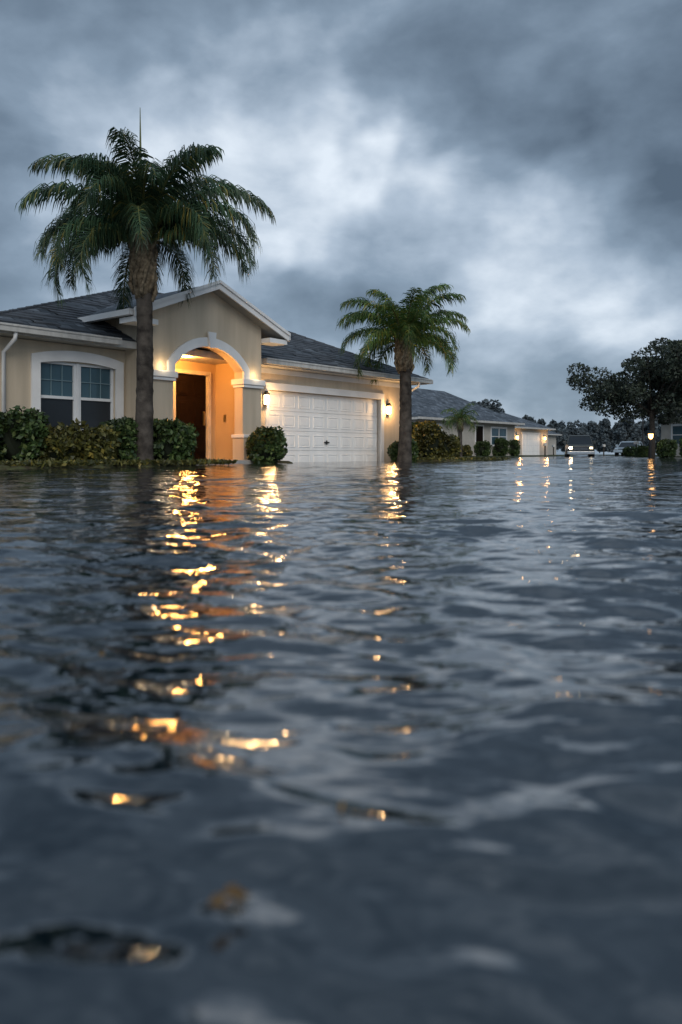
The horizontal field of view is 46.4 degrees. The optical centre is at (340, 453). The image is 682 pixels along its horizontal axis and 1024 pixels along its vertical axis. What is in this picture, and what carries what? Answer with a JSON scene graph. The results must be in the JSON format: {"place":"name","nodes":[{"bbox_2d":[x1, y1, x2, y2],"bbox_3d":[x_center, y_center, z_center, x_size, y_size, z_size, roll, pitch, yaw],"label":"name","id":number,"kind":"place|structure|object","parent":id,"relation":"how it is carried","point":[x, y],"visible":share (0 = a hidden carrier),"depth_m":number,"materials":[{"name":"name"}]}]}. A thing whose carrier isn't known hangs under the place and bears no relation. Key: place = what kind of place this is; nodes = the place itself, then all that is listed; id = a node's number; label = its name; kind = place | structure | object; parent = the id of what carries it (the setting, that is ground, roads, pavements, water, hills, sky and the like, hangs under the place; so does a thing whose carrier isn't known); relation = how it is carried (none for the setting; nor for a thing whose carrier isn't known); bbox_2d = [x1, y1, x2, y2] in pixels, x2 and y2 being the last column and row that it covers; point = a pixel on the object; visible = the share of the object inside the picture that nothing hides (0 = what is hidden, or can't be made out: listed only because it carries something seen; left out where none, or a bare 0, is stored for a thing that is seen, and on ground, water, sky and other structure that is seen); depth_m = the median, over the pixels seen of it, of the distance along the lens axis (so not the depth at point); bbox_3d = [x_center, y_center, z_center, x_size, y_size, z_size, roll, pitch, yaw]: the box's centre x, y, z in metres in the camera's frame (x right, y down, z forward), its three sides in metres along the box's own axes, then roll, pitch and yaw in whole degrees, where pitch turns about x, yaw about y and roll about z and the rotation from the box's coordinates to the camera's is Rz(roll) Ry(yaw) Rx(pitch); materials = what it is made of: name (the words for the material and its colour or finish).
{"place":"outdoors","nodes":[
{"label":"outdoors","id":0,"kind":"place"},
{"bbox_2d":[41,364,110,398],"bbox_3d":[-5.549,-1.500,16.703,0.025,0.650,1.666,0,0,39],"label":"window grid","id":1,"kind":"object","parent":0,"point":[62,380],"depth_m":16.44,"materials":[{"name":"white plastic"}]},
{"bbox_2d":[89,287,195,315],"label":"gable roof","id":2,"kind":"structure","parent":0,"point":[133,303],"depth_m":18.40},
{"bbox_2d":[78,280,290,345],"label":"gable fascia","id":3,"kind":"structure","parent":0,"point":[245,304],"depth_m":17.78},
{"bbox_2d":[89,289,284,339],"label":"gable roof deck","id":4,"kind":"structure","parent":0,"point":[267,331],"depth_m":19.13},
{"bbox_2d":[175,360,233,459],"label":"porch inner walls","id":5,"kind":"structure","parent":0,"point":[222,395],"depth_m":20.14,"materials":[{"name":"paint"}]},
{"bbox_2d":[173,369,210,459],"bbox_3d":[-3.729,-0.944,19.714,0.160,2.208,1.226,0,0,39],"label":"door casing","id":6,"kind":"object","parent":5,"relation":"attached to","point":[208,407],"depth_m":20.07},
{"bbox_2d":[176,373,205,458],"bbox_3d":[-3.745,-0.898,19.727,0.080,2.097,1.026,0,0,39],"label":"front door","id":7,"kind":"structure","parent":6,"relation":"attached to","point":[190,399],"depth_m":19.81,"materials":[{"name":"brown wood"}]},
{"bbox_2d":[203,411,205,424],"bbox_3d":[-3.433,-0.875,20.021,0.090,0.350,0.050,0,0,39],"label":"door handle","id":8,"kind":"object","parent":7,"relation":"attached to","point":[204,417],"visible":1,"depth_m":20.01,"materials":[{"name":"gold metal"}]},
{"bbox_2d":[153,292,260,434],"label":"gable wall","id":9,"kind":"structure","parent":0,"point":[178,325],"depth_m":18.39,"materials":[{"name":"beige paint"}]},
{"bbox_2d":[167,332,249,378],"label":"arch trim","id":10,"kind":"structure","parent":9,"relation":"attached to","point":[180,351],"depth_m":18.18,"materials":[{"name":"white paint"}]},
{"bbox_2d":[196,459,252,464],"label":"porch slab","id":11,"kind":"structure","parent":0,"point":[243,462],"depth_m":18.66,"materials":[{"name":"grey concrete"}]},
{"bbox_2d":[233,438,247,459],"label":"pillar plinths","id":12,"kind":"object","parent":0,"point":[239,450],"visible":0.12,"depth_m":19.13,"materials":[{"name":"beige paint"}]},
{"bbox_2d":[264,395,268,403],"bbox_3d":[-1.949,-1.400,20.839,0.080,0.240,0.100,0,0,39],"label":"sconce glass","id":13,"kind":"object","parent":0,"point":[266,399],"visible":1,"depth_m":20.81,"materials":[{"name":"white glass"}]},
{"bbox_2d":[0,453,681,1023],"bbox_3d":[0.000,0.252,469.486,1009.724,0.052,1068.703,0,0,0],"label":"flood water","id":14,"kind":"structure","parent":0,"point":[456,687],"depth_m":0.68,"materials":[{"name":"black liquid"}]},
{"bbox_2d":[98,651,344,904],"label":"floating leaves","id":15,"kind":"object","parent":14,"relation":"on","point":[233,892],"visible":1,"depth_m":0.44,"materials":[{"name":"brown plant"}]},
{"bbox_2d":[0,456,510,467],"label":"ground litter","id":16,"kind":"object","parent":14,"relation":"on","point":[87,462],"visible":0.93,"depth_m":14.31,"materials":[{"name":"plant"}]},
{"bbox_2d":[564,435,595,456],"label":"pickup truck","id":17,"kind":"object","parent":14,"relation":"on","point":[579,444],"visible":0.96,"depth_m":57.06,"materials":[{"name":"paint"}]},
{"bbox_2d":[522,414,660,453],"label":"distant trees","id":18,"kind":"object","parent":14,"relation":"on","point":[600,433],"visible":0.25,"depth_m":129.40,"materials":[{"name":"green plant"}]},
{"bbox_2d":[678,438,681,455],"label":"shrub","id":19,"kind":"object","parent":14,"relation":"in","point":[680,447],"visible":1,"depth_m":38.14,"materials":[{"name":"green plant"}]},
{"bbox_2d":[0,0,681,452],"label":"sky","id":20,"kind":"structure","parent":0,"point":[523,158],"materials":[{"name":"grey"}]},
{"bbox_2d":[387,406,390,413],"bbox_3d":[1.513,-1.360,25.177,0.080,0.240,0.100,0,0,39],"label":"sconce glass","id":21,"kind":"object","parent":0,"point":[388,409],"visible":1,"depth_m":25.14,"materials":[{"name":"white glass"}]},
{"bbox_2d":[463,455,579,456],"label":"lawn","id":22,"kind":"structure","parent":0,"point":[524,456],"depth_m":56.97,"materials":[{"name":"green plant"}]},
{"bbox_2d":[462,444,472,455],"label":"shrub","id":23,"kind":"object","parent":22,"relation":"on","point":[467,450],"visible":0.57,"depth_m":51.69,"materials":[{"name":"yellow plant"}]},
{"bbox_2d":[473,440,492,455],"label":"shrub","id":24,"kind":"object","parent":22,"relation":"on","point":[482,448],"visible":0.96,"depth_m":53.68,"materials":[{"name":"green plant"}]},
{"bbox_2d":[472,398,504,412],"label":"oak tree","id":25,"kind":"object","parent":22,"relation":"on","point":[487,404],"visible":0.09,"depth_m":74.19,"materials":[{"name":"green plant"}]},
{"bbox_2d":[492,437,510,455],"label":"shrub","id":26,"kind":"object","parent":22,"relation":"on","point":[501,446],"visible":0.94,"depth_m":55.69,"materials":[{"name":"green plant"}]},
{"bbox_2d":[509,439,520,455],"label":"shrub","id":27,"kind":"object","parent":22,"relation":"on","point":[515,447],"visible":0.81,"depth_m":57.69,"materials":[{"name":"green plant"}]},
{"bbox_2d":[543,443,546,454],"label":"mailbox","id":28,"kind":"object","parent":22,"relation":"on","point":[544,444],"visible":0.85,"depth_m":69.95,"materials":[{"name":"metal"}]},
{"label":"ground","id":29,"kind":"structure","parent":0,"visible":0},
{"bbox_2d":[0,464,192,469],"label":"garden bed","id":30,"kind":"object","parent":29,"relation":"on","point":[4,467],"visible":0.16,"depth_m":13.44,"materials":[{"name":"brown soil"}]},
{"bbox_2d":[0,424,7,457],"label":"shrub","id":31,"kind":"object","parent":30,"relation":"on","point":[4,451],"visible":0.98,"depth_m":13.81,"materials":[{"name":"green plant"}]},
{"bbox_2d":[0,405,49,460],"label":"shrub","id":32,"kind":"object","parent":30,"relation":"on","point":[22,437],"visible":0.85,"depth_m":13.92,"materials":[{"name":"green plant"}]},
{"bbox_2d":[33,422,83,460],"bbox_3d":[-5.162,-0.072,14.504,1.024,1.004,1.034,0,0,0],"label":"shrub","id":33,"kind":"object","parent":30,"relation":"on","point":[58,442],"visible":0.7,"depth_m":14.21,"materials":[{"name":"green plant"}]},
{"bbox_2d":[63,418,120,459],"bbox_3d":[-4.741,-0.117,14.877,1.344,1.093,1.000,0,0,0],"label":"shrub","id":34,"kind":"object","parent":30,"relation":"on","point":[99,442],"visible":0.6,"depth_m":14.58,"materials":[{"name":"green plant"}]},
{"bbox_2d":[99,416,138,459],"bbox_3d":[-4.321,-0.157,15.564,1.041,1.174,0.907,0,0,21],"label":"shrub","id":35,"kind":"object","parent":30,"relation":"on","point":[125,427],"visible":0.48,"depth_m":15.30,"materials":[{"name":"green plant"}]},
{"bbox_2d":[15,111,275,459],"bbox_3d":[-3.668,-3.131,15.549,4.791,7.278,4.920,0,0,0],"label":"palm tree","id":36,"kind":"object","parent":30,"relation":"on","point":[139,216],"visible":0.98,"depth_m":15.09,"materials":[{"name":"green plant"}]},
{"bbox_2d":[153,417,198,460],"bbox_3d":[-3.420,-0.150,15.989,1.176,1.160,1.083,0,0,0],"label":"shrub","id":37,"kind":"object","parent":30,"relation":"on","point":[174,439],"visible":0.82,"depth_m":15.70,"materials":[{"name":"green plant"}]},
{"bbox_2d":[103,315,197,459],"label":"porch side walls","id":38,"kind":"structure","parent":29,"relation":"on","point":[130,379],"depth_m":17.44,"materials":[{"name":"beige paint"}]},
{"bbox_2d":[153,370,265,437],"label":"pillar caps","id":39,"kind":"object","parent":38,"relation":"on","point":[173,376],"visible":0.54,"depth_m":19.08,"materials":[{"name":"white paint"}]},
{"bbox_2d":[0,336,399,460],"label":"walls","id":40,"kind":"structure","parent":29,"relation":"on","point":[18,370],"depth_m":17.21,"materials":[{"name":"beige paint"}]},
{"bbox_2d":[31,351,123,419],"bbox_3d":[-5.450,-1.210,16.623,0.079,1.820,2.220,0,0,39],"label":"window surround","id":41,"kind":"object","parent":40,"relation":"attached to","point":[37,358],"visible":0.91,"depth_m":16.53,"materials":[{"name":"white paint"}]},
{"bbox_2d":[41,361,112,429],"bbox_3d":[-5.540,-1.165,16.695,0.090,1.430,1.776,0,0,39],"label":"window frame","id":42,"kind":"object","parent":41,"relation":"in","point":[76,398],"visible":0.52,"depth_m":16.66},
{"bbox_2d":[41,363,109,398],"bbox_3d":[-5.564,-1.498,16.715,0.014,0.705,1.720,0,0,39],"label":"window glass","id":43,"kind":"object","parent":42,"relation":"in","point":[67,376],"visible":0.79,"depth_m":16.63,"materials":[{"name":"glass"}]},
{"bbox_2d":[41,398,109,428],"bbox_3d":[-5.555,-0.812,16.708,0.014,0.665,1.720,0,0,39],"label":"window glass","id":44,"kind":"object","parent":42,"relation":"in","point":[94,414],"visible":0.57,"depth_m":16.60,"materials":[{"name":"glass"}]},
{"bbox_2d":[1,332,419,412],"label":"downspouts","id":45,"kind":"object","parent":40,"relation":"attached to","point":[3,371],"visible":0.71,"depth_m":15.28,"materials":[{"name":"white metal"}]},
{"bbox_2d":[0,331,426,385],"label":"roof soffit","id":46,"kind":"structure","parent":40,"relation":"on","point":[202,356],"depth_m":18.76,"materials":[{"name":"paint"}]},
{"bbox_2d":[0,291,420,377],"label":"roof","id":47,"kind":"structure","parent":46,"relation":"on","point":[27,322],"depth_m":18.65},
{"bbox_2d":[0,295,418,376],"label":"shingle courses","id":48,"kind":"object","parent":47,"relation":"on","point":[76,310],"visible":0.33,"depth_m":20.15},
{"bbox_2d":[0,288,427,378],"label":"ridge caps","id":49,"kind":"object","parent":47,"relation":"attached to","point":[44,304],"visible":0.33,"depth_m":19.55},
{"bbox_2d":[0,322,432,383],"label":"gutters","id":50,"kind":"object","parent":46,"relation":"on","point":[38,331],"visible":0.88,"depth_m":16.65,"materials":[{"name":"paint"}]},
{"bbox_2d":[261,367,399,387],"bbox_3d":[-0.129,-2.180,23.232,0.017,0.140,7.070,0,0,39],"label":"frieze","id":51,"kind":"object","parent":40,"relation":"attached to","point":[314,375],"visible":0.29,"depth_m":22.80,"materials":[{"name":"beige paint"}]},
{"bbox_2d":[269,461,292,463],"bbox_3d":[-1.790,0.434,19.667,1.163,0.512,1.323,0,0,26],"label":"garden bed","id":52,"kind":"object","parent":29,"relation":"on","point":[289,462],"visible":0.12,"depth_m":19.49,"materials":[{"name":"brown soil"}]},
{"bbox_2d":[245,425,287,463],"bbox_3d":[-1.775,-0.120,19.015,1.051,1.100,1.036,0,0,0],"label":"shrub","id":53,"kind":"object","parent":52,"relation":"on","point":[266,445],"visible":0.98,"depth_m":18.72,"materials":[{"name":"green plant"}]},
{"bbox_2d":[265,382,383,460],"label":"garage trim","id":54,"kind":"structure","parent":29,"relation":"on","point":[313,390],"depth_m":23.38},
{"bbox_2d":[269,390,376,461],"bbox_3d":[-0.464,-0.514,23.072,0.084,2.328,4.996,0,0,39],"label":"garage door","id":55,"kind":"structure","parent":54,"relation":"in","point":[311,424],"depth_m":23.05,"materials":[{"name":"white metal"}]},
{"bbox_2d":[336,283,470,461],"bbox_3d":[1.813,-2.239,23.289,3.797,5.560,3.720,0,0,32],"label":"palm tree","id":56,"kind":"object","parent":29,"relation":"on","point":[404,333],"visible":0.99,"depth_m":23.14,"materials":[{"name":"green plant"}]},
{"bbox_2d":[416,459,501,461],"bbox_3d":[2.918,0.429,27.249,4.191,0.522,7.746,0,0,-23],"label":"garden bed","id":57,"kind":"object","parent":29,"relation":"on","point":[447,460],"visible":0.1,"depth_m":24.03,"materials":[{"name":"brown soil"}]},
{"bbox_2d":[387,439,418,460],"bbox_3d":[1.884,-0.054,24.309,0.994,0.968,1.086,0,0,0],"label":"shrub","id":58,"kind":"object","parent":57,"relation":"on","point":[392,449],"visible":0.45,"depth_m":24.02,"materials":[{"name":"green plant"}]},
{"bbox_2d":[412,420,443,457],"bbox_3d":[2.736,-0.314,25.403,1.185,1.488,1.128,0,0,0],"label":"shrub","id":59,"kind":"object","parent":57,"relation":"on","point":[426,435],"visible":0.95,"depth_m":25.10,"materials":[{"name":"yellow plant"}]},
{"bbox_2d":[436,430,461,457],"bbox_3d":[3.332,-0.155,25.571,1.135,1.171,1.058,0,0,0],"label":"shrub","id":60,"kind":"object","parent":57,"relation":"on","point":[450,445],"visible":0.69,"depth_m":25.28,"materials":[{"name":"green plant"}]},
{"bbox_2d":[441,403,479,456],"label":"palm tree","id":61,"kind":"object","parent":29,"relation":"on","point":[459,416],"visible":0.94,"depth_m":45.82,"materials":[{"name":"green plant"}]},
{"bbox_2d":[412,420,514,455],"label":"walls","id":62,"kind":"structure","parent":29,"relation":"on","point":[468,437],"depth_m":53.58,"materials":[{"name":"beige paint"}]},
{"bbox_2d":[412,417,518,425],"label":"roof soffit","id":63,"kind":"structure","parent":62,"relation":"on","point":[414,418],"depth_m":50.11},
{"bbox_2d":[411,388,520,422],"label":"roof","id":64,"kind":"structure","parent":62,"relation":"on","point":[429,403],"depth_m":54.31,"materials":[{"name":"paint"}]},
{"bbox_2d":[418,416,524,424],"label":"gutter","id":65,"kind":"object","parent":64,"relation":"attached to","point":[435,418],"visible":0.79,"depth_m":53.49,"materials":[{"name":"paint"}]},
{"bbox_2d":[476,426,482,441],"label":"front door","id":66,"kind":"structure","parent":62,"relation":"attached to","point":[479,433],"depth_m":54.26,"materials":[{"name":"brown wood"}]},
{"bbox_2d":[475,424,483,455],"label":"door casing","id":67,"kind":"object","parent":62,"relation":"attached to","point":[475,433],"depth_m":53.88,"materials":[{"name":"white wood"}]},
{"bbox_2d":[490,426,506,445],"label":"window frame","id":68,"kind":"object","parent":62,"relation":"attached to","point":[491,427],"visible":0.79,"depth_m":55.85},
{"bbox_2d":[492,428,505,444],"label":"window glass","id":69,"kind":"object","parent":68,"relation":"in","point":[498,432],"visible":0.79,"depth_m":56.28,"materials":[{"name":"glass"}]},
{"bbox_2d":[515,429,547,454],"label":"walls","id":70,"kind":"structure","parent":29,"relation":"on","point":[541,432],"depth_m":74.84,"materials":[{"name":"beige paint"}]},
{"bbox_2d":[495,410,553,428],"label":"roof","id":71,"kind":"structure","parent":70,"relation":"on","point":[530,423],"depth_m":74.52,"materials":[{"name":"paint"}]},
{"bbox_2d":[515,426,555,429],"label":"gutter","id":72,"kind":"object","parent":71,"relation":"attached to","point":[535,428],"visible":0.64,"depth_m":72.56,"materials":[{"name":"paint"}]},
{"bbox_2d":[522,434,539,454],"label":"garage door","id":73,"kind":"structure","parent":70,"relation":"attached to","point":[530,444],"depth_m":73.14,"materials":[{"name":"white metal"}]},
{"bbox_2d":[548,435,555,454],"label":"walls","id":74,"kind":"structure","parent":29,"relation":"on","point":[551,440],"depth_m":98.21,"materials":[{"name":"beige paint"}]},
{"bbox_2d":[566,337,681,457],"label":"oak tree","id":75,"kind":"object","parent":29,"relation":"on","point":[624,393],"visible":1,"depth_m":43.26,"materials":[{"name":"green plant"}]},
{"bbox_2d":[622,446,634,456],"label":"shrub","id":76,"kind":"object","parent":29,"relation":"on","point":[627,451],"visible":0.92,"depth_m":59.76,"materials":[{"name":"green plant"}]},
{"bbox_2d":[634,445,648,456],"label":"shrub","id":77,"kind":"object","parent":29,"relation":"on","point":[641,451],"visible":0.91,"depth_m":51.73,"materials":[{"name":"green plant"}]},
{"bbox_2d":[648,430,653,457],"bbox_3d":[15.557,-0.300,40.000,0.296,1.700,0.296,0,0,22],"label":"garden lamp post","id":78,"kind":"object","parent":29,"relation":"on","point":[650,434],"visible":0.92,"depth_m":39.97,"materials":[{"name":"metal"}]},
{"bbox_2d":[655,439,677,457],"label":"shrub","id":79,"kind":"object","parent":29,"relation":"on","point":[666,448],"visible":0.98,"depth_m":39.78,"materials":[{"name":"green plant"}]},
{"bbox_2d":[661,419,681,455],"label":"walls","id":80,"kind":"structure","parent":29,"relation":"on","point":[666,431],"depth_m":51.80,"materials":[{"name":"beige paint"}]},
{"bbox_2d":[671,424,681,439],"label":"window frame","id":81,"kind":"object","parent":80,"relation":"attached to","point":[672,425],"visible":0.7,"depth_m":51.42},
{"bbox_2d":[673,426,681,443],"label":"window glass","id":82,"kind":"object","parent":81,"relation":"in","point":[677,430],"visible":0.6,"depth_m":51.13,"materials":[{"name":"black glass"}]},
{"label":"lawn","id":83,"kind":"structure","parent":0,"visible":0},
{"bbox_2d":[613,441,642,455],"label":"parked car","id":84,"kind":"object","parent":83,"relation":"on","point":[622,445],"visible":0.54,"depth_m":73.41,"materials":[{"name":"paint"}]},
{"bbox_2d":[642,401,643,444],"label":"street lamp","id":85,"kind":"object","parent":83,"relation":"on","point":[642,431],"visible":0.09,"depth_m":91.95,"materials":[{"name":"metal"}]}
]}

